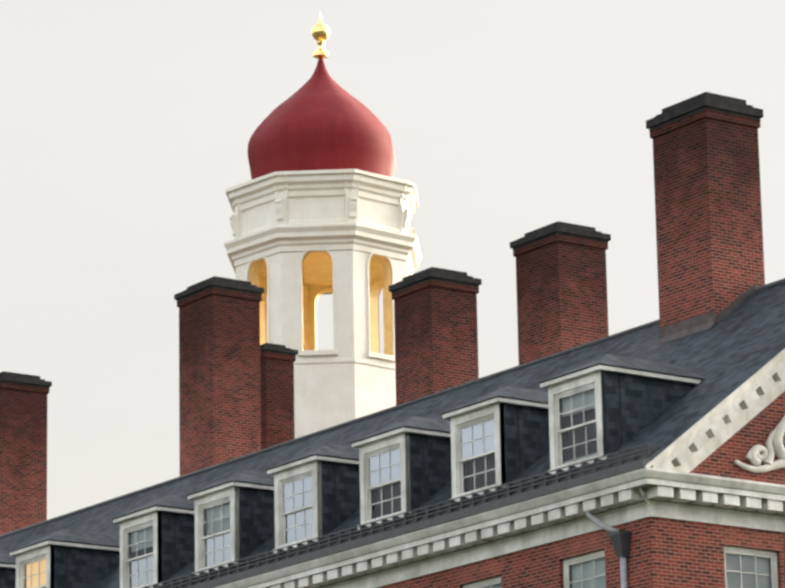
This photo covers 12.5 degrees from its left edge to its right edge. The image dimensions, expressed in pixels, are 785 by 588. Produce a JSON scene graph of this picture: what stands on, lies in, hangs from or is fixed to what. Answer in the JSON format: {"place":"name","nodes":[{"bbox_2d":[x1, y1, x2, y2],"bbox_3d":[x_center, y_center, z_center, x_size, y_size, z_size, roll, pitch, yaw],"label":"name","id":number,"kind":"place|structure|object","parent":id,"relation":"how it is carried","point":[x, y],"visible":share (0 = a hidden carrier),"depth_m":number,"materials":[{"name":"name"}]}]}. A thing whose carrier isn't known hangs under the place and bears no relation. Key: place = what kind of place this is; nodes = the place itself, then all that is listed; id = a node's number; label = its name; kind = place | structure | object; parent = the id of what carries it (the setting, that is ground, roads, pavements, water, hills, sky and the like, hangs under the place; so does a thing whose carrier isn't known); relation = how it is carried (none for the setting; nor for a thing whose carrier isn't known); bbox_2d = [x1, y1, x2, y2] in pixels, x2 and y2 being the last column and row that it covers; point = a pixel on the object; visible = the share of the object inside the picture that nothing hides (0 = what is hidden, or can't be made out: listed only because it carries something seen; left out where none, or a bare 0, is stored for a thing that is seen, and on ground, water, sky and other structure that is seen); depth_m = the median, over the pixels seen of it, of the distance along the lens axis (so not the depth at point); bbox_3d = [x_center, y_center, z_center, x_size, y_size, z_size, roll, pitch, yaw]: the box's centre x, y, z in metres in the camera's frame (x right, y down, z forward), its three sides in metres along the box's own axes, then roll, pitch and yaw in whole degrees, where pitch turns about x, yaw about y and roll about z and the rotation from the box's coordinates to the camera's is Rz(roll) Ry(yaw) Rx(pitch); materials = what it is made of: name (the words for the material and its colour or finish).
{"place":"outdoors","nodes":[
{"label":"outdoors","id":0,"kind":"place"},
{"bbox_2d":[224,169,420,437],"bbox_3d":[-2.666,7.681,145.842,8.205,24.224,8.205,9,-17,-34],"label":"tower shaft","id":1,"kind":"object","parent":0,"point":[300,244],"visible":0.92,"depth_m":145.01,"materials":[{"name":"white paint"}]},
{"bbox_2d":[248,58,395,179],"bbox_3d":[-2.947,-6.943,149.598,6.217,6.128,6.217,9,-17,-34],"label":"dome","id":2,"kind":"structure","parent":1,"relation":"on","point":[320,119],"depth_m":147.11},
{"bbox_2d":[311,13,328,58],"bbox_3d":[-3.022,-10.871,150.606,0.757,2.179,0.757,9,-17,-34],"label":"finial","id":3,"kind":"object","parent":2,"relation":"on","point":[320,32],"visible":1,"depth_m":150.34,"materials":[{"name":"gold metal"}]},
{"bbox_2d":[0,278,784,537],"bbox_3d":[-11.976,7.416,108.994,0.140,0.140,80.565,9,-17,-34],"label":"roof ridge","id":4,"kind":"structure","parent":0,"point":[759,288],"depth_m":93.35,"materials":[{"name":"grey metal"}]},
{"bbox_2d":[0,0,784,519],"label":"sky","id":5,"kind":"structure","parent":0,"point":[126,126],"materials":[{"name":"white"}]},
{"bbox_2d":[378,391,784,587],"bbox_3d":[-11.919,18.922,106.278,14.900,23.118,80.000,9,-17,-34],"label":"wing wall","id":6,"kind":"structure","parent":0,"point":[668,553],"depth_m":73.10,"materials":[{"name":"red brick"}]},
{"bbox_2d":[212,349,784,587],"bbox_3d":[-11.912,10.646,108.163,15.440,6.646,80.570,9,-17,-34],"label":"cornice","id":7,"kind":"structure","parent":6,"relation":"attached to","point":[668,485],"depth_m":73.86,"materials":[{"name":"white paint"}]},
{"bbox_2d":[0,282,784,587],"bbox_3d":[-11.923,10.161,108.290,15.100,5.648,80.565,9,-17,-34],"label":"roof","id":8,"kind":"structure","parent":7,"relation":"on","point":[735,349],"depth_m":82.66,"materials":[{"name":"stone"}]},
{"bbox_2d":[0,371,51,534],"bbox_3d":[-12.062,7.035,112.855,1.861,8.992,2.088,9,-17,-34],"label":"chimney","id":9,"kind":"object","parent":8,"relation":"on","point":[23,450],"visible":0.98,"depth_m":112.59,"materials":[{"name":"brick"}]},
{"bbox_2d":[174,276,263,475],"bbox_3d":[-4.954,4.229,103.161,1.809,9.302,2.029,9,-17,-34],"label":"chimney","id":10,"kind":"object","parent":8,"relation":"on","point":[219,378],"visible":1,"depth_m":103.01,"materials":[{"name":"brick"}]},
{"bbox_2d":[260,343,297,449],"bbox_3d":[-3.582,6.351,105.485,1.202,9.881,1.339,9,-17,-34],"label":"chimney","id":11,"kind":"object","parent":8,"relation":"on","point":[277,361],"visible":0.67,"depth_m":105.84,"materials":[{"name":"brick"}]},
{"bbox_2d":[0,354,704,587],"bbox_3d":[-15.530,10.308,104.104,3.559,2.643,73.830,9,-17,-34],"label":"dormers","id":12,"kind":"object","parent":8,"relation":"on","point":[605,404],"visible":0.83,"depth_m":80.92,"materials":[{"name":"white paint"}]},
{"bbox_2d":[388,267,481,404],"bbox_3d":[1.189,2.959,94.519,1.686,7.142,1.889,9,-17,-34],"label":"chimney","id":13,"kind":"object","parent":8,"relation":"on","point":[436,329],"visible":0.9,"depth_m":94.40,"materials":[{"name":"brick"}]},
{"bbox_2d":[510,221,610,364],"bbox_3d":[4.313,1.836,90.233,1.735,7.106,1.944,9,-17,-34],"label":"chimney","id":14,"kind":"object","parent":8,"relation":"on","point":[561,285],"visible":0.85,"depth_m":90.10,"materials":[{"name":"brick"}]},
{"bbox_2d":[646,92,764,345],"bbox_3d":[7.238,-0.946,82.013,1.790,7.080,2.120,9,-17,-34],"label":"chimney","id":15,"kind":"object","parent":8,"relation":"on","point":[709,233],"visible":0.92,"depth_m":81.62,"materials":[{"name":"brick"}]},
{"bbox_2d":[142,443,662,587],"bbox_3d":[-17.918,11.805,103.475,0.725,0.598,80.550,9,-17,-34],"label":"gutter snow fence","id":16,"kind":"object","parent":7,"relation":"on","point":[624,461],"visible":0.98,"depth_m":77.79,"materials":[{"name":"black metal"}]},
{"bbox_2d":[392,528,784,587],"bbox_3d":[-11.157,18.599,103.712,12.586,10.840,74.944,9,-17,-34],"label":"window lintels","id":17,"kind":"structure","parent":6,"relation":"attached to","point":[599,541],"depth_m":73.75,"materials":[{"name":"brick"}]},
{"bbox_2d":[586,511,631,587],"bbox_3d":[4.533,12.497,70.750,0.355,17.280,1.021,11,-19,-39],"label":"downpipe","id":18,"kind":"object","parent":6,"relation":"attached to","point":[620,540],"visible":0.79,"depth_m":72.35,"materials":[{"name":"grey metal"}]},
{"bbox_2d":[463,546,777,587],"bbox_3d":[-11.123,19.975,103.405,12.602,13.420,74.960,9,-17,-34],"label":"wing windows","id":19,"kind":"structure","parent":6,"relation":"in","point":[747,568],"depth_m":73.64,"materials":[{"name":"white wood"}]},
{"bbox_2d":[734,415,784,472],"bbox_3d":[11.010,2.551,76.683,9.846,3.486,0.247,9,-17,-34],"label":"scroll ornament","id":20,"kind":"object","parent":6,"relation":"attached to","point":[774,445],"visible":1,"depth_m":74.04,"materials":[{"name":"stone"}]}
]}

